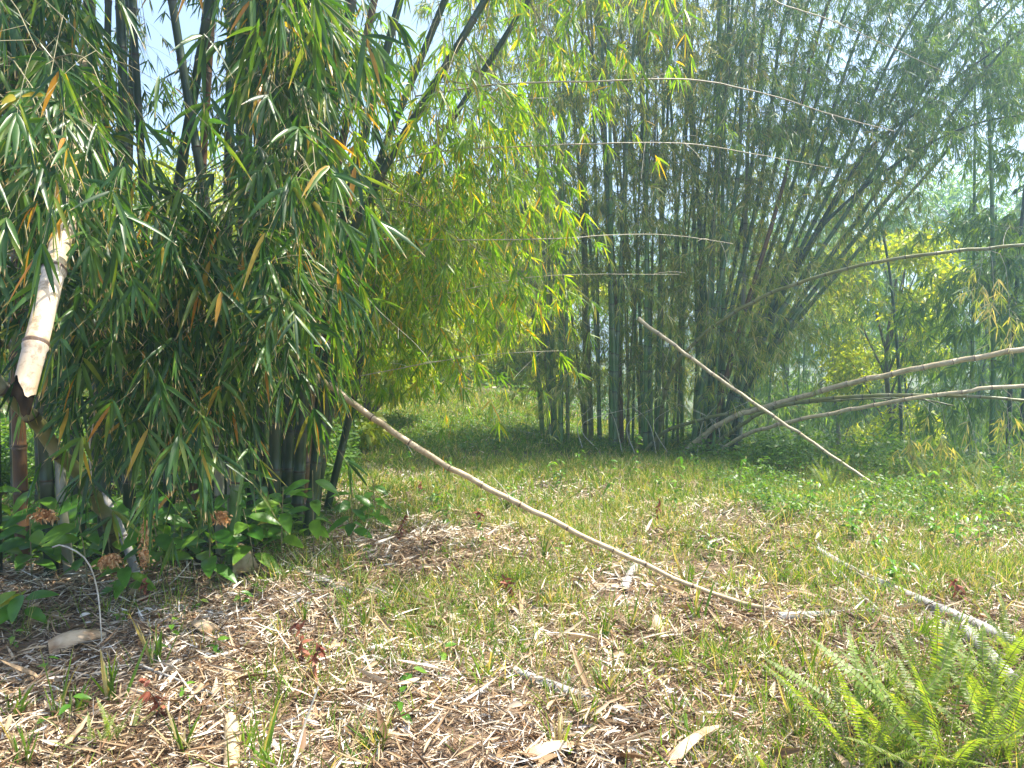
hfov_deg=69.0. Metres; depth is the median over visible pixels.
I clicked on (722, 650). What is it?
grass tuft
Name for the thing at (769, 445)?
ground cover
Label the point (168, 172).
tree
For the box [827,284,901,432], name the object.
bamboo
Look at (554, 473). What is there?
weed
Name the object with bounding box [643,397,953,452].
arching bamboo
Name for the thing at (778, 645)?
grass tuft
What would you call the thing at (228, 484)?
bamboo stump
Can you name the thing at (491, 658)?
grass tuft
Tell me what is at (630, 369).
bamboo
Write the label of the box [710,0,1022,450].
bamboo
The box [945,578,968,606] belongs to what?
dead weed
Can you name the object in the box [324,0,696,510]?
bamboo
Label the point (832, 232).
bamboo
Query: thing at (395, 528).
bamboo sheath
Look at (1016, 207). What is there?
bamboo
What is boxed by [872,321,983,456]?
bamboo
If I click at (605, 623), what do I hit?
grass tuft
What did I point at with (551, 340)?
bamboo
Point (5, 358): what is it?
bamboo
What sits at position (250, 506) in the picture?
broadleaf plant
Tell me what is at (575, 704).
grass tuft
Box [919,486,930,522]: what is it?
weed
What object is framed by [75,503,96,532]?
broadleaf plant
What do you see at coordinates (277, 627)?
grass tuft
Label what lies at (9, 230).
bamboo
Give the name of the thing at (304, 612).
grass tuft
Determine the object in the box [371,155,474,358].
tree
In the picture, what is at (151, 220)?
tree
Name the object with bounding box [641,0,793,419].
bamboo
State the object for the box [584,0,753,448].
bamboo
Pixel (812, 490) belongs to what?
weed
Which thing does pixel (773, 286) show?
bamboo
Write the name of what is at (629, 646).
grass tuft
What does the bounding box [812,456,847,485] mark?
fern
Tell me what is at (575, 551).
grass tuft
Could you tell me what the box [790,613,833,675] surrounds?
grass tuft
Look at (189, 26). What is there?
sky
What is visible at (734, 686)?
grass tuft
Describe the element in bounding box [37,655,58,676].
seedling
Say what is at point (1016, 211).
bamboo
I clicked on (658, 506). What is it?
dead weed
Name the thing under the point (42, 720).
seedling
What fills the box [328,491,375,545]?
broadleaf plant
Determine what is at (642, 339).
bamboo
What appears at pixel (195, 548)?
broadleaf plant
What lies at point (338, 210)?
bamboo
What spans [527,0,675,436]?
bamboo
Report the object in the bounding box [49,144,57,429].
bamboo
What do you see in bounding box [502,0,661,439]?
bamboo
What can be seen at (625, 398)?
bamboo
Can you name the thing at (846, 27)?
bamboo whip
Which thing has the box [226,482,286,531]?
broadleaf plant
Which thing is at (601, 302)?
tree
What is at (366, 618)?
grass tuft
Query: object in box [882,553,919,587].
weed
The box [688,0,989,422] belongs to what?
bamboo
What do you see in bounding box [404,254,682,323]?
bamboo whip
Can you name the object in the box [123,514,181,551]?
broadleaf plant
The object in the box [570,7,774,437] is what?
bamboo
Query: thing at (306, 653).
dead weed
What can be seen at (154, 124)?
bamboo
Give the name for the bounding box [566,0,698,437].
bamboo
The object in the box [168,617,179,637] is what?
seedling
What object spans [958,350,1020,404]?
tree
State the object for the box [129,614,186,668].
grass tuft
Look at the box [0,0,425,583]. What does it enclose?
bamboo
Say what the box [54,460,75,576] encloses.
bamboo stump
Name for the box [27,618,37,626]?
bamboo sheath
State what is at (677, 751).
bamboo sheath
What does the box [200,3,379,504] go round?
bamboo
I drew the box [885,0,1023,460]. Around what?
bamboo
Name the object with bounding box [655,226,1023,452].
arching bamboo
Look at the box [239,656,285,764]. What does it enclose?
grass tuft
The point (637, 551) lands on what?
grass tuft
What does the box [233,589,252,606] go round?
seedling
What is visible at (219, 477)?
bamboo stump
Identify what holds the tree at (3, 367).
on the ground at (418, 726)
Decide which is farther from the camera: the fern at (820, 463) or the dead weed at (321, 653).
the fern at (820, 463)
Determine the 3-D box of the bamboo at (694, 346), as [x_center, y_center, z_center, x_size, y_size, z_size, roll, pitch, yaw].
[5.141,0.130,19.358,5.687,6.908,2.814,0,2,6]
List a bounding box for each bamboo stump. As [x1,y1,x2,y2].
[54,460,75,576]
[102,492,140,572]
[214,445,225,563]
[227,445,232,513]
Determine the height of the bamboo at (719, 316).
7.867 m
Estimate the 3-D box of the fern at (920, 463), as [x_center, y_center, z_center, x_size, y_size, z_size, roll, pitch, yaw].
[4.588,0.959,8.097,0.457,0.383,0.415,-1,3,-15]
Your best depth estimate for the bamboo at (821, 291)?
11.44 m
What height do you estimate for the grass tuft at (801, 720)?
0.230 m
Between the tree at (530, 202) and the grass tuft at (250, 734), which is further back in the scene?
the tree at (530, 202)
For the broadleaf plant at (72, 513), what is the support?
on the ground at (418, 726)
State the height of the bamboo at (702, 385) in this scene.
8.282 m
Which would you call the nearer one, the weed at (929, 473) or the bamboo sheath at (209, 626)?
the bamboo sheath at (209, 626)
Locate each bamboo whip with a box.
[321,264,433,367]
[360,135,828,180]
[360,234,732,262]
[360,350,566,375]
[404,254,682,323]
[415,68,894,136]
[525,0,550,145]
[764,0,945,72]
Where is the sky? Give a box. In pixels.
[7,0,1023,356]
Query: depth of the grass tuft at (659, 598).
4.54 m
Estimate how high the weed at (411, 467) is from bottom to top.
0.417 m
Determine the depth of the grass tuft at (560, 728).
2.75 m
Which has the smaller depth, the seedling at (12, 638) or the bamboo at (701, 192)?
the seedling at (12, 638)
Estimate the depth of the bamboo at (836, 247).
10.79 m
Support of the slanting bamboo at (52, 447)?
on the ground at (418, 726)
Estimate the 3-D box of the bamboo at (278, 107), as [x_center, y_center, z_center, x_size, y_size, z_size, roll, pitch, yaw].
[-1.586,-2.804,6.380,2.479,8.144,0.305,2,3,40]
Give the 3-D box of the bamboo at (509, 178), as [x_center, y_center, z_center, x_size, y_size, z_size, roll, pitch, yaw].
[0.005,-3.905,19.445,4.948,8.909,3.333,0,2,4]
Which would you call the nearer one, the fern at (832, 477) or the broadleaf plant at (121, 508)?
the broadleaf plant at (121, 508)
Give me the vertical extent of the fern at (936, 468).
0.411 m
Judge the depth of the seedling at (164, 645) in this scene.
3.72 m
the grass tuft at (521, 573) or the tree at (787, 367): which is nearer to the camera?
the grass tuft at (521, 573)
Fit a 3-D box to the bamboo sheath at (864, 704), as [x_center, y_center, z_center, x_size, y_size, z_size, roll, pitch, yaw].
[1.456,1.338,3.091,0.200,0.035,0.050,-8,12,-32]
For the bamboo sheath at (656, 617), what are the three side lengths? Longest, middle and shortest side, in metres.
0.120 x 0.084 x 0.037 m
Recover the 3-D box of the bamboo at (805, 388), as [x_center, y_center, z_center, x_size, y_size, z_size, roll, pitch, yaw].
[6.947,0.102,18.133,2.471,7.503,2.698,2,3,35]
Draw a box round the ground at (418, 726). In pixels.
[0,344,1023,767]
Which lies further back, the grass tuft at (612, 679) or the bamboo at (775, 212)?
the bamboo at (775, 212)
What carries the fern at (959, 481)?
on the ground at (418, 726)
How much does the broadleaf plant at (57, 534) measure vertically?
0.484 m
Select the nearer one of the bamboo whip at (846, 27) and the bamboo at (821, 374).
the bamboo whip at (846, 27)
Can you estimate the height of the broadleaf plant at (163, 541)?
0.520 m
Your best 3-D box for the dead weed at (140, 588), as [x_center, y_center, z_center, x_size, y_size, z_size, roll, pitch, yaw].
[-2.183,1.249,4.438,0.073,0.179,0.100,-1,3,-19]
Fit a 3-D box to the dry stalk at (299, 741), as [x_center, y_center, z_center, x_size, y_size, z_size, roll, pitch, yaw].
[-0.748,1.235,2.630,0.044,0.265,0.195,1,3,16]
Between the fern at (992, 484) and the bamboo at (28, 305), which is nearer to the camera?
the bamboo at (28, 305)
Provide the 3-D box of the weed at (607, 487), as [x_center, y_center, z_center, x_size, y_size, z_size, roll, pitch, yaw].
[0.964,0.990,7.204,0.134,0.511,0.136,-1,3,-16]
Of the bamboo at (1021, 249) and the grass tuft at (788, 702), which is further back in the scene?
the bamboo at (1021, 249)
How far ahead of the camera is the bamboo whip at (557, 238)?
5.46 m
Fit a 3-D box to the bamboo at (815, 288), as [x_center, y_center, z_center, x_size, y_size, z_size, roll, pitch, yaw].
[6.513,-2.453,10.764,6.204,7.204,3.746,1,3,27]
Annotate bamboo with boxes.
[0,0,144,574]
[0,0,200,576]
[0,0,228,556]
[0,0,250,523]
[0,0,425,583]
[0,7,134,495]
[0,374,126,561]
[1,11,80,568]
[1,13,155,557]
[1,339,130,368]
[6,12,79,516]
[7,157,11,483]
[10,2,92,416]
[10,305,27,501]
[28,0,81,450]
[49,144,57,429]
[56,0,259,555]
[88,51,178,511]
[100,0,201,496]
[101,0,135,496]
[110,0,128,499]
[114,0,136,526]
[128,0,155,517]
[135,0,258,522]
[162,0,213,531]
[163,70,238,150]
[167,0,268,483]
[186,0,236,106]
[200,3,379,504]
[219,0,235,502]
[226,1,389,541]
[237,37,249,542]
[249,72,255,165]
[251,60,351,524]
[254,0,702,542]
[263,0,412,512]
[266,0,447,514]
[267,397,268,444]
[268,36,288,212]
[269,34,377,247]
[272,0,388,536]
[279,4,351,455]
[281,68,301,466]
[292,0,506,482]
[308,0,531,519]
[311,255,433,455]
[312,139,397,499]
[316,373,800,613]
[317,0,563,501]
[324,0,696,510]
[339,311,426,388]
[407,0,658,442]
[411,0,608,404]
[413,0,606,433]
[421,0,639,435]
[430,61,603,398]
[445,8,619,433]
[456,0,622,395]
[462,8,614,428]
[467,0,675,432]
[471,0,641,446]
[472,0,569,445]
[475,0,671,438]
[477,0,642,438]
[487,22,661,445]
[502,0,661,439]
[506,1,685,421]
[513,0,708,442]
[518,0,691,446]
[521,0,684,445]
[526,0,722,442]
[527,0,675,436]
[528,37,690,433]
[535,1,627,434]
[539,248,692,425]
[551,0,712,441]
[551,247,783,439]
[561,0,743,449]
[564,0,727,451]
[564,15,714,445]
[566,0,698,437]
[566,0,735,401]
[567,1,674,438]
[567,7,760,445]
[570,1,700,430]
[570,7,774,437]
[577,5,756,428]
[579,0,760,406]
[581,6,767,439]
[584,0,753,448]
[587,231,734,422]
[590,0,736,449]
[590,5,702,443]
[592,37,716,350]
[596,31,669,371]
[597,1,696,449]
[602,4,809,436]
[607,254,798,427]
[611,0,794,433]
[612,0,792,437]
[616,0,833,436]
[621,3,726,449]
[629,0,799,417]
[630,187,747,428]
[631,0,920,370]
[632,0,800,443]
[632,243,700,419]
[633,0,816,452]
[634,0,783,442]
[634,0,894,453]
[637,0,800,446]
[637,317,879,488]
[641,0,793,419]
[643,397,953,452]
[649,0,780,445]
[653,8,782,324]
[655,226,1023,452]
[656,0,812,452]
[663,0,964,445]
[664,0,797,439]
[665,15,830,374]
[668,0,915,403]
[680,0,876,444]
[681,0,816,444]
[682,347,1023,454]
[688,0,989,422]
[694,0,829,414]
[700,393,1023,479]
[705,0,933,414]
[707,0,1001,342]
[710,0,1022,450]
[710,384,1023,477]
[714,274,828,447]
[715,116,877,443]
[716,0,991,439]
[716,283,795,442]
[720,0,1023,452]
[725,0,1023,380]
[725,227,951,444]
[725,228,855,433]
[727,0,1023,442]
[728,30,1023,441]
[729,11,1023,449]
[732,113,1023,452]
[744,247,804,418]
[752,36,1023,391]
[760,225,885,446]
[761,191,964,453]
[765,233,846,447]
[768,117,969,458]
[773,196,860,436]
[791,265,883,447]
[794,317,895,451]
[803,241,887,436]
[805,220,893,451]
[806,215,894,444]
[819,190,929,431]
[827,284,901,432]
[865,303,931,421]
[870,256,984,445]
[872,262,933,416]
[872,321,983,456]
[878,178,1006,460]
[880,0,1023,463]
[881,197,1021,456]
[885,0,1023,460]
[908,40,1023,454]
[930,151,1023,460]
[931,198,1021,460]
[933,190,1023,462]
[939,249,1022,445]
[943,258,1018,457]
[949,252,1021,444]
[954,107,1023,447]
[961,209,1023,460]
[966,244,1020,443]
[1010,288,1022,435]
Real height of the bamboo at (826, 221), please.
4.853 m
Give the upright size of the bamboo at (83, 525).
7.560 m
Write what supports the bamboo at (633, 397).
on the ground at (418, 726)
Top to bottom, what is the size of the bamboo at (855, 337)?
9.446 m
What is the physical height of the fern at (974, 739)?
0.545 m
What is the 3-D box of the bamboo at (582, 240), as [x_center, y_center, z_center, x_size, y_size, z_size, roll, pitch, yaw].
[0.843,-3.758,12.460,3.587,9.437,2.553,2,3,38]
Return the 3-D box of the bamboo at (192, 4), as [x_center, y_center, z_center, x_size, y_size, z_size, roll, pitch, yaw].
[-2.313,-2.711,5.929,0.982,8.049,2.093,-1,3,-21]
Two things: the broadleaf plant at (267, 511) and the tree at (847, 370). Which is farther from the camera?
the tree at (847, 370)
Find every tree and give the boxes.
[0,188,156,378]
[1,328,8,380]
[59,200,236,413]
[63,165,206,375]
[133,130,237,285]
[191,135,384,343]
[269,250,394,452]
[336,232,449,421]
[338,200,406,374]
[346,182,473,360]
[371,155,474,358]
[392,189,478,370]
[431,176,538,367]
[447,168,552,354]
[448,188,577,361]
[472,203,607,401]
[476,206,580,382]
[521,199,669,421]
[568,203,813,426]
[676,198,950,444]
[788,159,1023,456]
[792,296,883,448]
[812,224,968,454]
[902,173,1023,457]
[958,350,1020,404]
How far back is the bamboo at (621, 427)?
11.10 m
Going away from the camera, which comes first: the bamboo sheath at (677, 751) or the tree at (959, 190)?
the bamboo sheath at (677, 751)
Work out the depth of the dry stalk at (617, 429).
10.74 m
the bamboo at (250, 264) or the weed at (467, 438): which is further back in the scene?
the weed at (467, 438)
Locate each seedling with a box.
[7,629,24,648]
[30,716,49,739]
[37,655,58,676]
[59,693,91,717]
[113,610,130,623]
[149,643,167,661]
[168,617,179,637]
[180,681,195,700]
[194,598,208,608]
[204,636,229,653]
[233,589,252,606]
[249,576,264,594]
[394,686,412,724]
[399,665,428,687]
[438,642,455,663]
[554,542,567,558]
[803,533,812,550]
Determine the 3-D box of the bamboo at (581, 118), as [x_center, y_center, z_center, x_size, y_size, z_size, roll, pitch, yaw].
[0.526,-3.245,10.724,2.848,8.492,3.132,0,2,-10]
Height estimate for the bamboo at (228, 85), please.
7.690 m
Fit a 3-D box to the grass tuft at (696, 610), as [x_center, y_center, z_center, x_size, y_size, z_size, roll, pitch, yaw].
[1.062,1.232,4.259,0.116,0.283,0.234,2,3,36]
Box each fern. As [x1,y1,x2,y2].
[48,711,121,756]
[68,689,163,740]
[740,743,819,767]
[750,731,855,767]
[761,624,946,767]
[762,612,1023,767]
[801,468,845,488]
[807,455,834,480]
[807,463,855,491]
[809,636,1023,767]
[811,458,842,492]
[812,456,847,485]
[828,453,849,474]
[844,637,968,702]
[847,602,980,716]
[886,447,920,476]
[904,457,945,494]
[908,628,1023,767]
[914,453,964,484]
[919,449,965,477]
[921,456,971,475]
[934,618,1020,706]
[936,469,961,500]
[939,618,1023,716]
[949,481,1022,506]
[956,468,995,496]
[964,452,1016,487]
[971,589,1023,661]
[973,474,1021,498]
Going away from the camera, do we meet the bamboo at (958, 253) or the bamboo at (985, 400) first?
the bamboo at (958, 253)
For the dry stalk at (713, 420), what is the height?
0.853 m
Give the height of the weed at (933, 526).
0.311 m
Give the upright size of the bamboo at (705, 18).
8.187 m
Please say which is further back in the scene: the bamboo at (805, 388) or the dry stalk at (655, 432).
the bamboo at (805, 388)
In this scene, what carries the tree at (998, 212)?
on the ground at (418, 726)
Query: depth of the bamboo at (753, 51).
10.62 m
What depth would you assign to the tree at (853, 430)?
21.82 m
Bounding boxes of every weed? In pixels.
[131,678,168,720]
[138,578,151,603]
[287,619,312,664]
[305,639,325,682]
[362,505,374,550]
[394,502,410,517]
[395,515,409,540]
[405,451,414,482]
[419,484,442,510]
[432,492,451,527]
[461,431,473,444]
[472,508,484,523]
[475,498,486,541]
[499,574,516,600]
[504,484,518,509]
[518,461,526,474]
[548,459,564,485]
[574,450,585,470]
[606,459,616,506]
[631,436,642,473]
[653,472,664,490]
[655,498,660,520]
[669,456,684,506]
[689,452,698,464]
[698,532,717,559]
[730,459,748,507]
[758,456,770,472]
[759,489,771,509]
[786,491,801,517]
[799,449,806,476]
[804,479,824,506]
[839,506,865,537]
[851,491,875,516]
[867,528,887,556]
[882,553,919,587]
[907,471,924,492]
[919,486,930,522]
[922,511,958,539]
[927,468,950,498]
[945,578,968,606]
[949,512,973,545]
[970,507,988,551]
[973,511,996,547]
[976,489,1000,509]
[992,466,1009,525]
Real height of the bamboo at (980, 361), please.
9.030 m
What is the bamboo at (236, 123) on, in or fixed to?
on the ground at (418, 726)
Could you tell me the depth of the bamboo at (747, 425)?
19.95 m
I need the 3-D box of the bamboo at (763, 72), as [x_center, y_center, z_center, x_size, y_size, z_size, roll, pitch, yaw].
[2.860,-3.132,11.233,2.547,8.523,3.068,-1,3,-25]
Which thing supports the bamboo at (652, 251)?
on the ground at (418, 726)
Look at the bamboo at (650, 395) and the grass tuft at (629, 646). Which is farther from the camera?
the bamboo at (650, 395)
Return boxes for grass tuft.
[0,681,57,720]
[0,722,40,766]
[39,645,77,720]
[58,677,102,716]
[90,635,149,703]
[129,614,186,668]
[151,704,202,754]
[231,714,278,748]
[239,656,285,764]
[243,733,294,767]
[263,609,292,637]
[281,594,313,620]
[329,592,359,639]
[339,582,376,632]
[343,711,391,754]
[350,566,366,581]
[395,612,428,640]
[417,569,442,589]
[434,545,454,559]
[450,595,481,614]
[464,637,505,679]
[502,618,520,638]
[509,566,528,583]
[523,522,555,558]
[528,581,564,606]
[535,702,593,755]
[562,544,584,557]
[568,684,601,723]
[580,594,616,638]
[591,649,641,695]
[615,634,640,656]
[621,579,644,629]
[628,546,647,557]
[648,592,664,606]
[651,680,692,718]
[671,546,713,591]
[671,707,701,736]
[686,579,714,621]
[695,635,735,658]
[716,641,748,702]
[728,540,763,559]
[736,596,752,615]
[757,617,790,653]
[769,657,813,717]
[779,689,829,740]
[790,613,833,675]
[817,613,840,638]
[837,641,877,665]
[857,627,903,690]
[904,607,944,642]
[923,598,970,661]
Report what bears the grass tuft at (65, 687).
on the ground at (418, 726)
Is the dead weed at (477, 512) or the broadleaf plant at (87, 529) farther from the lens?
the dead weed at (477, 512)
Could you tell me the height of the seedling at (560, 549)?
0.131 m
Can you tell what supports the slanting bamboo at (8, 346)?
on the bamboo at (9, 230)
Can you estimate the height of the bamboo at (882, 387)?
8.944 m
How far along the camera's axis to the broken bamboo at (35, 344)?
2.59 m
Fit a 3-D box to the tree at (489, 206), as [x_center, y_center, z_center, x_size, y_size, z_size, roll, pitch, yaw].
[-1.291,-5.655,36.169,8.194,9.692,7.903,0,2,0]
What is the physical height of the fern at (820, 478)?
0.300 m
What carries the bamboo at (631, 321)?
on the ground at (418, 726)
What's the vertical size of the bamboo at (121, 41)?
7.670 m
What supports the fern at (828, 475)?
on the ground at (418, 726)
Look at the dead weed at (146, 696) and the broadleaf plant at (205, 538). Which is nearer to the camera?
the dead weed at (146, 696)
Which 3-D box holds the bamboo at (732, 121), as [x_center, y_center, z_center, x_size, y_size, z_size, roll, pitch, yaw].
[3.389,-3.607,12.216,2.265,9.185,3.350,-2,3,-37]
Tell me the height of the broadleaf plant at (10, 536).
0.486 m
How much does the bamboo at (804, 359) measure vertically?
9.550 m
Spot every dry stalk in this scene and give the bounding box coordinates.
[52,544,102,648]
[89,404,94,475]
[292,686,318,767]
[478,680,483,767]
[577,408,589,447]
[580,405,641,451]
[607,404,621,451]
[626,404,662,452]
[635,408,656,452]
[653,405,677,454]
[684,401,748,444]
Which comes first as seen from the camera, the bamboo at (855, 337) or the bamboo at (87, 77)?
the bamboo at (87, 77)
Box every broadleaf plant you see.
[0,485,26,554]
[0,507,69,583]
[0,586,58,623]
[1,482,75,562]
[2,507,12,520]
[3,520,13,553]
[30,519,39,549]
[35,494,96,558]
[39,517,120,587]
[55,486,138,557]
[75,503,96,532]
[91,552,156,599]
[102,522,152,556]
[118,499,149,525]
[119,513,192,586]
[121,508,164,551]
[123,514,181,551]
[143,478,213,567]
[175,510,237,587]
[181,490,210,526]
[184,488,213,547]
[196,499,241,543]
[204,481,262,535]
[221,509,281,574]
[224,493,264,524]
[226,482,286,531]
[249,491,288,546]
[251,482,291,513]
[252,487,307,561]
[280,504,293,512]
[281,470,338,552]
[303,505,331,524]
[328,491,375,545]
[353,482,393,528]
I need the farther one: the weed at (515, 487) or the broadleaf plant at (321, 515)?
the weed at (515, 487)
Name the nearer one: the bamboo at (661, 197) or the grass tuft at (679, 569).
the grass tuft at (679, 569)
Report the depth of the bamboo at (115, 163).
7.02 m
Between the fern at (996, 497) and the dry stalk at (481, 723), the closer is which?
the dry stalk at (481, 723)
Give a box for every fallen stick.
[139,664,256,711]
[450,509,502,517]
[839,572,878,612]
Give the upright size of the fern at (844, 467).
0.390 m
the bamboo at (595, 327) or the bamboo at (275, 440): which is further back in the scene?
the bamboo at (595, 327)
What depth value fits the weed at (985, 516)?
5.31 m
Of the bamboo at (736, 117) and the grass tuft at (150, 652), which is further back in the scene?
the bamboo at (736, 117)
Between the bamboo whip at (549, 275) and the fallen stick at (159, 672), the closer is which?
the fallen stick at (159, 672)
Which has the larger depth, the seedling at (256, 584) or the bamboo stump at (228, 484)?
the bamboo stump at (228, 484)
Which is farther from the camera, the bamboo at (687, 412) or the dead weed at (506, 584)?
the bamboo at (687, 412)
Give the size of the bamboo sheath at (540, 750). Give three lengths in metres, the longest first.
0.220 x 0.067 x 0.041 m
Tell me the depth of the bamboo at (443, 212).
5.44 m
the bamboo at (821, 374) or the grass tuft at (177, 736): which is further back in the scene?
the bamboo at (821, 374)
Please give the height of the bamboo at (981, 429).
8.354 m
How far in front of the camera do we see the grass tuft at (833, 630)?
3.90 m
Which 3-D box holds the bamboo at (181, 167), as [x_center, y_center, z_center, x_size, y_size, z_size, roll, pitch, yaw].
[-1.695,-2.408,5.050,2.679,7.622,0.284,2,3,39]
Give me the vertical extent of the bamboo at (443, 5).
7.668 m
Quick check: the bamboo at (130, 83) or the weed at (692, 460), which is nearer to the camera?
the bamboo at (130, 83)
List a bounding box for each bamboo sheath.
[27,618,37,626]
[48,629,106,655]
[124,583,156,599]
[187,620,223,635]
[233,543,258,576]
[380,524,400,531]
[457,553,476,558]
[524,740,579,764]
[651,614,664,636]
[664,724,721,765]
[848,700,874,717]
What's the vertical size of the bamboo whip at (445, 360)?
0.204 m
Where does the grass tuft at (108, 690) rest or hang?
on the ground at (418, 726)
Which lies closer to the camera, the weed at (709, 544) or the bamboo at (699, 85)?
the weed at (709, 544)
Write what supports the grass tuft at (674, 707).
on the ground at (418, 726)
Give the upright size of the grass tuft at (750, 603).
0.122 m
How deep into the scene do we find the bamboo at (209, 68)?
5.83 m
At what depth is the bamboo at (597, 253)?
11.17 m
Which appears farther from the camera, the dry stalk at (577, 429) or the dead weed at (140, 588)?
the dry stalk at (577, 429)
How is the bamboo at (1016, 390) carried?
on the ground at (418, 726)
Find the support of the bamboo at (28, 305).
on the ground at (418, 726)
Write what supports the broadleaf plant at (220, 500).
on the ground at (418, 726)
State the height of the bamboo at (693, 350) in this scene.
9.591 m
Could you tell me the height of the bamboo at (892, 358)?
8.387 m
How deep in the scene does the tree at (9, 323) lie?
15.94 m
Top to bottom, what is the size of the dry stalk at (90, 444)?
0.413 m
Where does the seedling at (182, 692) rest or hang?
on the ground at (418, 726)
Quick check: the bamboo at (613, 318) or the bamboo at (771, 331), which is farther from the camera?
the bamboo at (771, 331)
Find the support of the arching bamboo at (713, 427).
on the ground at (418, 726)
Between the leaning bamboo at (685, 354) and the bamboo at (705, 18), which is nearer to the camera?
the leaning bamboo at (685, 354)
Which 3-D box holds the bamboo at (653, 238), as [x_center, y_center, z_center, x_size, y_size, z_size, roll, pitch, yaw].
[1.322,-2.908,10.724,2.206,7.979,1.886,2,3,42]
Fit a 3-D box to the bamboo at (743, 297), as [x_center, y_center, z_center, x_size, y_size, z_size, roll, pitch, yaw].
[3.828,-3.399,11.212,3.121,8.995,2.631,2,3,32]
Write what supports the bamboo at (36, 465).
on the ground at (418, 726)
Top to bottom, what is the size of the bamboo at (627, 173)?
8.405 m
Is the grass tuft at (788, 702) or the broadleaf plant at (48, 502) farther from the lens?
the broadleaf plant at (48, 502)
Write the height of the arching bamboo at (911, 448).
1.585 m
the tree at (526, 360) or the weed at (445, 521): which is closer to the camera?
the weed at (445, 521)
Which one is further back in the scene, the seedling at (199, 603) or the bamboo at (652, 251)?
the bamboo at (652, 251)
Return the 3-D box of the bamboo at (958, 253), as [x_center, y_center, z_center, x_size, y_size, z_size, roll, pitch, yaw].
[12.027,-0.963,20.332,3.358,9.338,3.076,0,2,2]
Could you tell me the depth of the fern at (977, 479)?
7.87 m
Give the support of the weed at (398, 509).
on the ground at (418, 726)
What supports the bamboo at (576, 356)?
on the ground at (418, 726)
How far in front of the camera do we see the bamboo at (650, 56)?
12.07 m
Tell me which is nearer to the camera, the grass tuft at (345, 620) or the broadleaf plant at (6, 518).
the grass tuft at (345, 620)
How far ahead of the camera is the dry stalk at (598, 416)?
10.71 m
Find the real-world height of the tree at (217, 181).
6.898 m
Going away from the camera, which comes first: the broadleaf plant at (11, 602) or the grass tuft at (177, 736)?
the grass tuft at (177, 736)
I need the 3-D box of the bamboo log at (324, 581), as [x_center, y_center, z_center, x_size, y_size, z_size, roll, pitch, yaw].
[-1.211,1.255,4.736,0.748,0.081,0.060,2,3,44]
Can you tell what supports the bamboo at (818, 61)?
on the ground at (418, 726)
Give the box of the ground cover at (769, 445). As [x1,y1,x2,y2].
[0,353,1023,566]
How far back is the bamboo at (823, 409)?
26.51 m
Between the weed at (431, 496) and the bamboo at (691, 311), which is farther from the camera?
the bamboo at (691, 311)
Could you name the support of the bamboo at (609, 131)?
on the ground at (418, 726)
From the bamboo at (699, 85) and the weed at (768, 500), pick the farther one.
the bamboo at (699, 85)
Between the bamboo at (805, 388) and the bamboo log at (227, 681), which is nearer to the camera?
the bamboo log at (227, 681)
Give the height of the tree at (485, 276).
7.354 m
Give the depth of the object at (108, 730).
2.88 m
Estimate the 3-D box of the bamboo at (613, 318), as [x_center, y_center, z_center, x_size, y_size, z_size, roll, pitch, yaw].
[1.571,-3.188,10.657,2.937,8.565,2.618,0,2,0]
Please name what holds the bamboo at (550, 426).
on the ground at (418, 726)
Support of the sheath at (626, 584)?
on the ground at (418, 726)
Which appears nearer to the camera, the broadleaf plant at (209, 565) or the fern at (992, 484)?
the broadleaf plant at (209, 565)
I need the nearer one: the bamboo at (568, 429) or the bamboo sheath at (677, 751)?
the bamboo sheath at (677, 751)
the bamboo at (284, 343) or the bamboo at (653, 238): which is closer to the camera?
the bamboo at (284, 343)
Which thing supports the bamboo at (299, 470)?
on the ground at (418, 726)
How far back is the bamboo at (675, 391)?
11.80 m
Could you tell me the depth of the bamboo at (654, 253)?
11.25 m
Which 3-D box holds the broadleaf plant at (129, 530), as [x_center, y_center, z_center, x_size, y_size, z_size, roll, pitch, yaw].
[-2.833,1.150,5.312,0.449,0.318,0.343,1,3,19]
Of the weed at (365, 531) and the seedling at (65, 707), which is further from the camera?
the weed at (365, 531)
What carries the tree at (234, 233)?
on the ground at (418, 726)
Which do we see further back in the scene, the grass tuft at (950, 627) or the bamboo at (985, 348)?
the bamboo at (985, 348)
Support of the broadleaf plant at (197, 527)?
on the ground at (418, 726)
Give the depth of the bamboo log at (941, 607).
4.17 m
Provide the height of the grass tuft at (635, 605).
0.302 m
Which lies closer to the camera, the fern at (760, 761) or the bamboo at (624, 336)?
the fern at (760, 761)
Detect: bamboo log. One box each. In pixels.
[221,662,237,701]
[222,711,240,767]
[289,564,353,598]
[510,666,595,704]
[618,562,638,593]
[777,608,874,620]
[813,546,1023,654]
[941,619,957,626]
[958,624,1020,684]
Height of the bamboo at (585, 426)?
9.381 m
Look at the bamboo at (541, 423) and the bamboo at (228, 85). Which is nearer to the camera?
the bamboo at (228, 85)
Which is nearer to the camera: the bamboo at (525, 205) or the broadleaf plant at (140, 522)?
the broadleaf plant at (140, 522)
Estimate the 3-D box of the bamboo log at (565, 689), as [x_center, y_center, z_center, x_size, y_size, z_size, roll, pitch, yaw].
[0.169,1.307,3.216,0.446,0.065,0.067,2,3,38]
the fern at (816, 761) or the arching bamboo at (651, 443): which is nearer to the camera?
the fern at (816, 761)
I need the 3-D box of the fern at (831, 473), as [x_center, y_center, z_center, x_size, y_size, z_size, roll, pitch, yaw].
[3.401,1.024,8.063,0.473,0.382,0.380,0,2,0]
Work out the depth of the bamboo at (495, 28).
7.34 m

